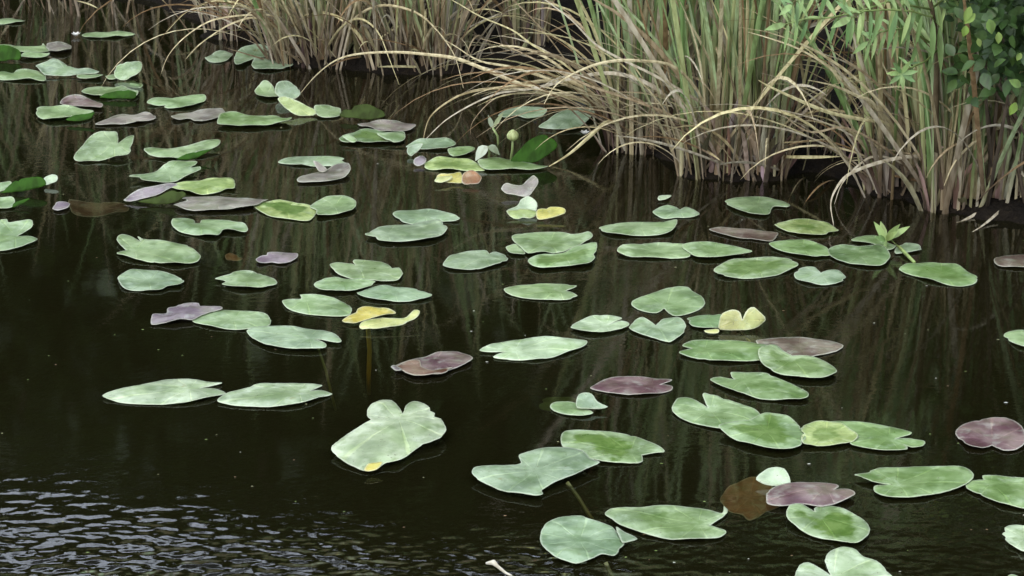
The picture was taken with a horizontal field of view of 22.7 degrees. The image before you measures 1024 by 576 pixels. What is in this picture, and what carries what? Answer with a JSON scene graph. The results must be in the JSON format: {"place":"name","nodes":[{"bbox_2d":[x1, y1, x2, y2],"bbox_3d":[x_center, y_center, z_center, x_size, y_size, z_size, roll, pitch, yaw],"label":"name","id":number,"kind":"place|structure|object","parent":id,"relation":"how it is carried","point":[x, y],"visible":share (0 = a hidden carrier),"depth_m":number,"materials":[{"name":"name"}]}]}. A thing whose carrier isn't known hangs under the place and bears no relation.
{"place":"outdoors","nodes":[
{"label":"outdoors","id":0,"kind":"place"},
{"bbox_2d":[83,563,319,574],"bbox_3d":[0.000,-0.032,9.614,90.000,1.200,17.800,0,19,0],"label":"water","id":1,"kind":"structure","parent":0,"point":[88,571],"depth_m":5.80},
{"bbox_2d":[0,219,36,250],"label":"lily pad","id":2,"kind":"object","parent":1,"relation":"on","point":[10,233],"visible":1,"depth_m":8.12,"materials":[{"name":"green plant"}]},
{"bbox_2d":[0,174,57,192],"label":"humped leaf","id":3,"kind":"object","parent":1,"relation":"on","point":[25,184],"visible":1,"depth_m":8.60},
{"bbox_2d":[36,105,94,120],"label":"lily pad","id":4,"kind":"object","parent":1,"relation":"on","point":[72,113],"visible":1,"depth_m":9.55,"materials":[{"name":"green plant"}]},
{"bbox_2d":[36,58,98,75],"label":"lily pad","id":5,"kind":"object","parent":1,"relation":"on","point":[54,67],"visible":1,"depth_m":10.13,"materials":[{"name":"green plant"}]},
{"bbox_2d":[52,199,128,216],"bbox_3d":[-1.394,-0.274,8.486,0.242,0.044,0.184,0,19,0],"label":"sunken leaf","id":6,"kind":"object","parent":1,"relation":"on","point":[84,209],"visible":1,"depth_m":8.50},
{"bbox_2d":[74,131,133,160],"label":"lily pad","id":7,"kind":"object","parent":1,"relation":"on","point":[100,145],"visible":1,"depth_m":9.04,"materials":[{"name":"green plant"}]},
{"bbox_2d":[81,85,137,98],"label":"lily pad","id":8,"kind":"object","parent":1,"relation":"on","point":[121,92],"visible":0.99,"depth_m":9.82,"materials":[{"name":"green plant"}]},
{"bbox_2d":[105,61,141,79],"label":"upturned leaf","id":9,"kind":"object","parent":1,"relation":"on","point":[126,71],"visible":0.99,"depth_m":10.06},
{"bbox_2d":[96,112,155,124],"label":"lily pad","id":10,"kind":"object","parent":1,"relation":"on","point":[127,118],"visible":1,"depth_m":9.47,"materials":[{"name":"grey plant"}]},
{"bbox_2d":[118,269,183,290],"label":"lily pad","id":11,"kind":"object","parent":1,"relation":"on","point":[137,280],"visible":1,"depth_m":7.73,"materials":[{"name":"green plant"}]},
{"bbox_2d":[124,183,185,203],"bbox_3d":[-1.187,-0.316,8.512,0.212,0.046,0.113,0,19,0],"label":"curled leaf","id":12,"kind":"object","parent":1,"relation":"on","point":[168,197],"visible":1,"depth_m":8.50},
{"bbox_2d":[117,234,200,262],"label":"lily pad","id":13,"kind":"object","parent":1,"relation":"on","point":[155,251],"visible":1,"depth_m":7.99,"materials":[{"name":"green plant"}]},
{"bbox_2d":[103,379,225,404],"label":"lily pad","id":14,"kind":"object","parent":1,"relation":"on","point":[167,391],"visible":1,"depth_m":6.84,"materials":[{"name":"green plant"}]},
{"bbox_2d":[129,160,200,182],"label":"lily pad","id":15,"kind":"object","parent":1,"relation":"on","point":[172,171],"visible":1,"depth_m":8.78,"materials":[{"name":"green plant"}]},
{"bbox_2d":[147,94,205,107],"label":"lily pad","id":16,"kind":"object","parent":1,"relation":"on","point":[183,101],"visible":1,"depth_m":9.73,"materials":[{"name":"green plant"}]},
{"bbox_2d":[144,139,220,159],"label":"lily pad","id":17,"kind":"object","parent":1,"relation":"on","point":[188,152],"visible":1,"depth_m":9.03,"materials":[{"name":"green plant"}]},
{"bbox_2d":[151,303,221,324],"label":"lily pad","id":18,"kind":"object","parent":1,"relation":"on","point":[190,311],"visible":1,"depth_m":7.43,"materials":[{"name":"purple plant"}]},
{"bbox_2d":[171,108,224,120],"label":"lily pad","id":19,"kind":"object","parent":1,"relation":"on","point":[205,114],"visible":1,"depth_m":9.54,"materials":[{"name":"grey plant"}]},
{"bbox_2d":[172,177,234,194],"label":"lily pad","id":20,"kind":"object","parent":1,"relation":"on","point":[208,186],"visible":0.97,"depth_m":8.66,"materials":[{"name":"green plant"}]},
{"bbox_2d":[171,218,247,234],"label":"lily pad","id":21,"kind":"object","parent":1,"relation":"on","point":[202,227],"visible":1,"depth_m":8.22,"materials":[{"name":"green plant"}]},
{"bbox_2d":[174,196,267,210],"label":"lily pad","id":22,"kind":"object","parent":1,"relation":"on","point":[205,203],"visible":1,"depth_m":8.46,"materials":[{"name":"grey plant"}]},
{"bbox_2d":[192,310,270,329],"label":"lily pad","id":23,"kind":"object","parent":1,"relation":"on","point":[232,319],"visible":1,"depth_m":7.39,"materials":[{"name":"green plant"}]},
{"bbox_2d":[215,270,276,286],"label":"lily pad","id":24,"kind":"object","parent":1,"relation":"on","point":[246,278],"visible":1,"depth_m":7.72,"materials":[{"name":"green plant"}]},
{"bbox_2d":[217,111,291,125],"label":"lily pad","id":25,"kind":"object","parent":1,"relation":"on","point":[233,118],"visible":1,"depth_m":9.44,"materials":[{"name":"green plant"}]},
{"bbox_2d":[217,383,331,406],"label":"lily pad","id":26,"kind":"object","parent":1,"relation":"on","point":[268,394],"visible":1,"depth_m":6.83,"materials":[{"name":"green plant"}]},
{"bbox_2d":[253,199,315,220],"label":"lily pad","id":27,"kind":"object","parent":1,"relation":"on","point":[280,208],"visible":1,"depth_m":8.41,"materials":[{"name":"green plant"}]},
{"bbox_2d":[247,326,340,410],"bbox_3d":[-0.619,0.225,7.249,0.280,0.177,0.229,0,19,0],"label":"lily pad","id":28,"kind":"object","parent":1,"relation":"on","point":[293,337],"visible":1,"depth_m":7.23,"materials":[{"name":"green plant"}]},
{"bbox_2d":[278,156,344,166],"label":"lily pad","id":29,"kind":"object","parent":1,"relation":"on","point":[322,160],"visible":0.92,"depth_m":8.96,"materials":[{"name":"green plant"}]},
{"bbox_2d":[282,294,351,316],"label":"lily pad","id":30,"kind":"object","parent":1,"relation":"on","point":[316,304],"visible":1,"depth_m":7.51,"materials":[{"name":"green plant"}]},
{"bbox_2d":[297,161,350,181],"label":"lily pad","id":31,"kind":"object","parent":1,"relation":"on","point":[337,171],"visible":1,"depth_m":8.79,"materials":[{"name":"grey plant"}]},
{"bbox_2d":[310,195,355,214],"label":"lily pad","id":32,"kind":"object","parent":1,"relation":"on","point":[332,205],"visible":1,"depth_m":8.44,"materials":[{"name":"green plant"}]},
{"bbox_2d":[314,277,375,290],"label":"lily pad","id":33,"kind":"object","parent":1,"relation":"on","point":[336,283],"visible":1,"depth_m":7.67,"materials":[{"name":"green plant"}]},
{"bbox_2d":[340,104,384,119],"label":"upturned leaf","id":34,"kind":"object","parent":1,"relation":"on","point":[366,111],"visible":1,"depth_m":9.48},
{"bbox_2d":[330,259,402,280],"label":"lily pad","id":35,"kind":"object","parent":1,"relation":"on","point":[374,270],"visible":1,"depth_m":7.81,"materials":[{"name":"green plant"}]},
{"bbox_2d":[339,128,404,142],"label":"lily pad","id":36,"kind":"object","parent":1,"relation":"on","point":[367,135],"visible":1,"depth_m":9.20,"materials":[{"name":"green plant"}]},
{"bbox_2d":[342,306,419,394],"bbox_3d":[-0.379,0.178,7.405,0.227,0.244,0.161,0,19,0],"label":"dying leaf","id":37,"kind":"object","parent":1,"relation":"on","point":[365,313],"visible":1,"depth_m":7.37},
{"bbox_2d":[358,119,415,130],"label":"lily pad","id":38,"kind":"object","parent":1,"relation":"on","point":[387,125],"visible":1,"depth_m":9.38,"materials":[{"name":"plant"}]},
{"bbox_2d":[331,400,445,471],"bbox_3d":[-0.312,0.375,6.515,0.291,0.039,0.433,0,19,0],"label":"lily pad","id":39,"kind":"object","parent":1,"relation":"on","point":[389,431],"visible":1,"depth_m":6.51,"materials":[{"name":"green plant"}]},
{"bbox_2d":[357,285,431,301],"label":"lily pad","id":40,"kind":"object","parent":1,"relation":"on","point":[392,293],"visible":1,"depth_m":7.61,"materials":[{"name":"green plant"}]},
{"bbox_2d":[365,220,447,241],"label":"lily pad","id":41,"kind":"object","parent":1,"relation":"on","point":[416,231],"visible":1,"depth_m":8.16,"materials":[{"name":"green plant"}]},
{"bbox_2d":[393,209,459,223],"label":"lily pad","id":42,"kind":"object","parent":1,"relation":"on","point":[413,216],"visible":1,"depth_m":8.34,"materials":[{"name":"green plant"}]},
{"bbox_2d":[391,351,472,375],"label":"lily pad","id":43,"kind":"object","parent":1,"relation":"on","point":[441,362],"visible":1,"depth_m":7.04,"materials":[{"name":"purple plant"}]},
{"bbox_2d":[424,156,484,170],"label":"lily pad","id":44,"kind":"object","parent":1,"relation":"on","point":[444,162],"visible":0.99,"depth_m":8.92,"materials":[{"name":"green plant"}]},
{"bbox_2d":[435,170,481,184],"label":"dying leaf","id":45,"kind":"object","parent":1,"relation":"on","point":[468,177],"visible":1,"depth_m":8.70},
{"bbox_2d":[443,250,507,269],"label":"lily pad","id":46,"kind":"object","parent":1,"relation":"on","point":[473,260],"visible":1,"depth_m":7.91,"materials":[{"name":"green plant"}]},
{"bbox_2d":[478,157,547,169],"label":"lily pad","id":47,"kind":"object","parent":1,"relation":"on","point":[495,163],"visible":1,"depth_m":8.89,"materials":[{"name":"green plant"}]},
{"bbox_2d":[501,175,538,196],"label":"curled leaf","id":48,"kind":"object","parent":1,"relation":"on","point":[527,187],"visible":0.99,"depth_m":8.57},
{"bbox_2d":[480,336,586,360],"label":"lily pad","id":49,"kind":"object","parent":1,"relation":"on","point":[543,347],"visible":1,"depth_m":7.17,"materials":[{"name":"green plant"}]},
{"bbox_2d":[511,135,556,162],"bbox_3d":[0.075,-0.486,8.944,0.168,0.092,0.064,0,19,0],"label":"upturned leaf","id":50,"kind":"object","parent":1,"relation":"on","point":[527,152],"visible":0.98,"depth_m":8.94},
{"bbox_2d":[472,447,599,519],"bbox_3d":[0.059,0.492,6.318,0.320,0.103,0.276,0,19,0],"label":"lily pad","id":51,"kind":"object","parent":1,"relation":"on","point":[535,472],"visible":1,"depth_m":6.30,"materials":[{"name":"green plant"}]},
{"bbox_2d":[506,196,565,219],"bbox_3d":[0.079,-0.259,8.351,0.195,0.047,0.130,0,19,0],"label":"curled leaf","id":52,"kind":"object","parent":1,"relation":"on","point":[526,207],"visible":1,"depth_m":8.34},
{"bbox_2d":[504,283,577,299],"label":"lily pad","id":53,"kind":"object","parent":1,"relation":"on","point":[544,291],"visible":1,"depth_m":7.62,"materials":[{"name":"green plant"}]},
{"bbox_2d":[512,231,592,252],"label":"lily pad","id":54,"kind":"object","parent":1,"relation":"on","point":[549,242],"visible":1,"depth_m":8.09,"materials":[{"name":"green plant"}]},
{"bbox_2d":[528,242,596,267],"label":"lily pad","id":55,"kind":"object","parent":1,"relation":"on","point":[580,254],"visible":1,"depth_m":7.91,"materials":[{"name":"green plant"}]},
{"bbox_2d":[539,108,594,128],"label":"lily pad","id":56,"kind":"object","parent":1,"relation":"on","point":[566,119],"visible":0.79,"depth_m":9.39,"materials":[{"name":"green plant"}]},
{"bbox_2d":[539,392,607,415],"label":"lily pad","id":57,"kind":"object","parent":1,"relation":"on","point":[582,404],"visible":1,"depth_m":6.74,"materials":[{"name":"green plant"}]},
{"bbox_2d":[540,515,636,575],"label":"lily pad","id":58,"kind":"object","parent":1,"relation":"on","point":[575,539],"visible":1,"depth_m":5.96,"materials":[{"name":"green plant"}]},
{"bbox_2d":[571,315,628,331],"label":"lily pad","id":59,"kind":"object","parent":1,"relation":"on","point":[599,323],"visible":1,"depth_m":7.36,"materials":[{"name":"green plant"}]},
{"bbox_2d":[561,430,664,463],"bbox_3d":[0.255,0.401,6.494,0.266,0.008,0.220,0,19,0],"label":"lily pad","id":60,"kind":"object","parent":1,"relation":"on","point":[609,446],"visible":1,"depth_m":6.49,"materials":[{"name":"green plant"}]},
{"bbox_2d":[590,376,672,394],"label":"lily pad","id":61,"kind":"object","parent":1,"relation":"on","point":[629,385],"visible":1,"depth_m":6.89,"materials":[{"name":"purple plant"}]},
{"bbox_2d":[599,219,676,235],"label":"lily pad","id":62,"kind":"object","parent":1,"relation":"on","point":[642,228],"visible":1,"depth_m":8.21,"materials":[{"name":"green plant"}]},
{"bbox_2d":[617,242,691,258],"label":"lily pad","id":63,"kind":"object","parent":1,"relation":"on","point":[667,250],"visible":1,"depth_m":8.00,"materials":[{"name":"green plant"}]},
{"bbox_2d":[629,317,685,341],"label":"lily pad","id":64,"kind":"object","parent":1,"relation":"on","point":[668,329],"visible":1,"depth_m":7.32,"materials":[{"name":"green plant"}]},
{"bbox_2d":[605,505,727,539],"bbox_3d":[0.367,0.551,6.044,0.298,0.014,0.192,0,19,0],"label":"lily pad","id":65,"kind":"object","parent":1,"relation":"on","point":[672,522],"visible":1,"depth_m":6.05,"materials":[{"name":"green plant"}]},
{"bbox_2d":[631,286,704,315],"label":"lily pad","id":66,"kind":"object","parent":1,"relation":"on","point":[678,301],"visible":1,"depth_m":7.54,"materials":[{"name":"green plant"}]},
{"bbox_2d":[653,205,698,218],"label":"lily pad","id":67,"kind":"object","parent":1,"relation":"on","point":[667,212],"visible":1,"depth_m":8.38,"materials":[{"name":"green plant"}]},
{"bbox_2d":[672,393,759,427],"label":"lily pad","id":68,"kind":"object","parent":1,"relation":"on","point":[715,411],"visible":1,"depth_m":6.72,"materials":[{"name":"green plant"}]},
{"bbox_2d":[682,241,751,256],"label":"lily pad","id":69,"kind":"object","parent":1,"relation":"on","point":[705,249],"visible":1,"depth_m":8.00,"materials":[{"name":"green plant"}]},
{"bbox_2d":[679,340,766,360],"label":"lily pad","id":70,"kind":"object","parent":1,"relation":"on","point":[731,350],"visible":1,"depth_m":7.14,"materials":[{"name":"green plant"}]},
{"bbox_2d":[704,307,765,341],"bbox_3d":[0.638,0.131,7.301,0.180,0.125,0.112,0,19,0],"label":"dying leaf","id":71,"kind":"object","parent":1,"relation":"on","point":[753,317],"visible":0.95,"depth_m":7.32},
{"bbox_2d":[709,227,777,240],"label":"lily pad","id":72,"kind":"object","parent":1,"relation":"on","point":[743,233],"visible":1,"depth_m":8.17,"materials":[{"name":"purple plant"}]},
{"bbox_2d":[720,477,779,520],"bbox_3d":[0.586,0.518,6.317,0.147,0.014,0.251,0,19,0],"label":"sunken leaf","id":73,"kind":"object","parent":1,"relation":"in","point":[746,498],"visible":0.85,"depth_m":6.31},
{"bbox_2d":[714,257,797,278],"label":"lily pad","id":74,"kind":"object","parent":1,"relation":"on","point":[751,268],"visible":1,"depth_m":7.84,"materials":[{"name":"green plant"}]},
{"bbox_2d":[725,196,789,214],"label":"lily pad","id":75,"kind":"object","parent":1,"relation":"on","point":[758,205],"visible":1,"depth_m":8.46,"materials":[{"name":"green plant"}]},
{"bbox_2d":[710,372,808,399],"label":"lily pad","id":76,"kind":"object","parent":1,"relation":"on","point":[762,385],"visible":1,"depth_m":6.88,"materials":[{"name":"green plant"}]},
{"bbox_2d":[719,412,805,448],"bbox_3d":[0.642,0.356,6.569,0.223,0.030,0.246,0,19,0],"label":"lily pad","id":77,"kind":"object","parent":1,"relation":"on","point":[774,430],"visible":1,"depth_m":6.56,"materials":[{"name":"green plant"}]},
{"bbox_2d":[756,467,790,485],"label":"upturned leaf","id":78,"kind":"object","parent":1,"relation":"on","point":[774,476],"visible":1,"depth_m":6.27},
{"bbox_2d":[758,344,836,377],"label":"lily pad","id":79,"kind":"object","parent":1,"relation":"on","point":[775,358],"visible":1,"depth_m":7.03,"materials":[{"name":"green plant"}]},
{"bbox_2d":[756,337,842,355],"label":"lily pad","id":80,"kind":"object","parent":1,"relation":"on","point":[792,346],"visible":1,"depth_m":7.19,"materials":[{"name":"plant"}]},
{"bbox_2d":[769,239,829,255],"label":"lily pad","id":81,"kind":"object","parent":1,"relation":"on","point":[805,247],"visible":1,"depth_m":8.03,"materials":[{"name":"green plant"}]},
{"bbox_2d":[775,218,838,234],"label":"lily pad","id":82,"kind":"object","parent":1,"relation":"on","point":[808,226],"visible":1,"depth_m":8.23,"materials":[{"name":"green plant"}]},
{"bbox_2d":[766,482,854,506],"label":"lily pad","id":83,"kind":"object","parent":1,"relation":"on","point":[819,494],"visible":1,"depth_m":6.18,"materials":[{"name":"purple plant"}]},
{"bbox_2d":[794,266,845,284],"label":"lily pad","id":84,"kind":"object","parent":1,"relation":"on","point":[814,275],"visible":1,"depth_m":7.76,"materials":[{"name":"green plant"}]},
{"bbox_2d":[786,503,869,542],"bbox_3d":[0.746,0.553,6.033,0.192,0.018,0.220,0,19,0],"label":"lily pad","id":85,"kind":"object","parent":1,"relation":"on","point":[834,523],"visible":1,"depth_m":6.04,"materials":[{"name":"green plant"}]},
{"bbox_2d":[801,420,857,445],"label":"lily pad","id":86,"kind":"object","parent":1,"relation":"on","point":[822,433],"visible":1,"depth_m":6.57,"materials":[{"name":"green plant"}]},
{"bbox_2d":[795,547,891,575],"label":"lily pad","id":87,"kind":"object","parent":1,"relation":"on","point":[844,561],"visible":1,"depth_m":5.81,"materials":[{"name":"green plant"}]},
{"bbox_2d":[828,244,889,265],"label":"lily pad","id":88,"kind":"object","parent":1,"relation":"on","point":[876,255],"visible":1,"depth_m":7.96,"materials":[{"name":"green plant"}]},
{"bbox_2d":[830,421,924,449],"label":"lily pad","id":89,"kind":"object","parent":1,"relation":"on","point":[876,436],"visible":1,"depth_m":6.55,"materials":[{"name":"green plant"}]},
{"bbox_2d":[874,221,915,262],"bbox_3d":[1.190,-0.134,7.966,0.123,0.126,0.182,0,19,0],"label":"water sprout","id":90,"kind":"object","parent":1,"relation":"in","point":[884,236],"visible":0.96,"depth_m":8.00,"materials":[{"name":"green plant"}]},
{"bbox_2d":[855,466,973,497],"bbox_3d":[0.992,0.474,6.273,0.296,0.009,0.197,0,19,0],"label":"lily pad","id":91,"kind":"object","parent":1,"relation":"on","point":[914,481],"visible":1,"depth_m":6.28,"materials":[{"name":"green plant"}]},
{"bbox_2d":[899,262,977,286],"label":"lily pad","id":92,"kind":"object","parent":1,"relation":"on","point":[953,274],"visible":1,"depth_m":7.80,"materials":[{"name":"green plant"}]},
{"bbox_2d":[955,417,1023,450],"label":"lily pad","id":93,"kind":"object","parent":1,"relation":"on","point":[1003,433],"visible":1,"depth_m":6.56,"materials":[{"name":"purple plant"}]},
{"bbox_2d":[966,475,1023,508],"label":"lily pad","id":94,"kind":"object","parent":1,"relation":"on","point":[1004,489],"visible":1,"depth_m":6.23,"materials":[{"name":"green plant"}]},
{"bbox_2d":[0,0,1023,575],"bbox_3d":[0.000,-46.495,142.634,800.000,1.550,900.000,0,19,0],"label":"water","id":95,"kind":"structure","parent":0,"point":[932,364],"depth_m":8.38,"materials":[{"name":"liquid"}]},
{"bbox_2d":[2,0,171,27],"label":"reed tussock","id":96,"kind":"object","parent":95,"relation":"on","point":[29,8],"visible":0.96,"depth_m":11.18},
{"bbox_2d":[162,0,280,52],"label":"reed tussock","id":97,"kind":"object","parent":95,"relation":"on","point":[218,42],"visible":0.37,"depth_m":10.70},
{"bbox_2d":[75,0,481,88],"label":"reed tussock","id":98,"kind":"object","parent":95,"relation":"on","point":[302,56],"visible":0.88,"depth_m":10.20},
{"bbox_2d":[250,0,530,75],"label":"reed tussock","id":99,"kind":"object","parent":95,"relation":"on","point":[363,41],"visible":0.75,"depth_m":10.12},
{"bbox_2d":[360,0,586,79],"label":"reed tussock","id":100,"kind":"object","parent":95,"relation":"on","point":[448,9],"visible":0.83,"depth_m":10.12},
{"bbox_2d":[424,0,587,56],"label":"reed tussock","id":101,"kind":"object","parent":95,"relation":"on","point":[543,15],"visible":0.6,"depth_m":10.32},
{"bbox_2d":[301,0,821,167],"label":"reed tussock","id":102,"kind":"object","parent":95,"relation":"on","point":[638,155],"visible":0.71,"depth_m":8.99,"materials":[{"name":"plant"}]},
{"bbox_2d":[427,0,891,193],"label":"reed tussock","id":103,"kind":"object","parent":95,"relation":"on","point":[699,169],"visible":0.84,"depth_m":8.66,"materials":[{"name":"plant"}]},
{"bbox_2d":[654,0,912,187],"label":"reed tussock","id":104,"kind":"object","parent":95,"relation":"on","point":[770,171],"visible":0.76,"depth_m":8.65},
{"bbox_2d":[603,6,1013,219],"bbox_3d":[1.109,-0.772,8.812,1.562,0.881,0.997,3,19,8],"label":"reed tussock","id":105,"kind":"object","parent":95,"relation":"on","point":[830,134],"visible":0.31,"depth_m":8.85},
{"bbox_2d":[626,0,1017,225],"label":"reed tussock","id":106,"kind":"object","parent":95,"relation":"on","point":[886,190],"visible":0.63,"depth_m":8.46,"materials":[{"name":"plant"}]},
{"bbox_2d":[765,0,978,160],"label":"feathery shrub","id":107,"kind":"object","parent":95,"relation":"on","point":[935,40],"visible":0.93,"depth_m":7.84,"materials":[{"name":"green plant"}]},
{"bbox_2d":[741,0,1023,231],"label":"reed tussock","id":108,"kind":"object","parent":95,"relation":"on","point":[1006,176],"visible":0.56,"depth_m":8.28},
{"bbox_2d":[795,2,1023,177],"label":"reed tussock","id":109,"kind":"object","parent":95,"relation":"on","point":[990,105],"visible":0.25,"depth_m":8.18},
{"bbox_2d":[812,0,1023,221],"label":"reed tussock","id":110,"kind":"object","parent":95,"relation":"on","point":[942,200],"visible":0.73,"depth_m":8.32,"materials":[{"name":"plant"}]},
{"bbox_2d":[939,0,1023,206],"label":"leafy bush","id":111,"kind":"object","parent":95,"relation":"on","point":[997,29],"visible":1,"depth_m":7.75,"materials":[{"name":"green plant"}]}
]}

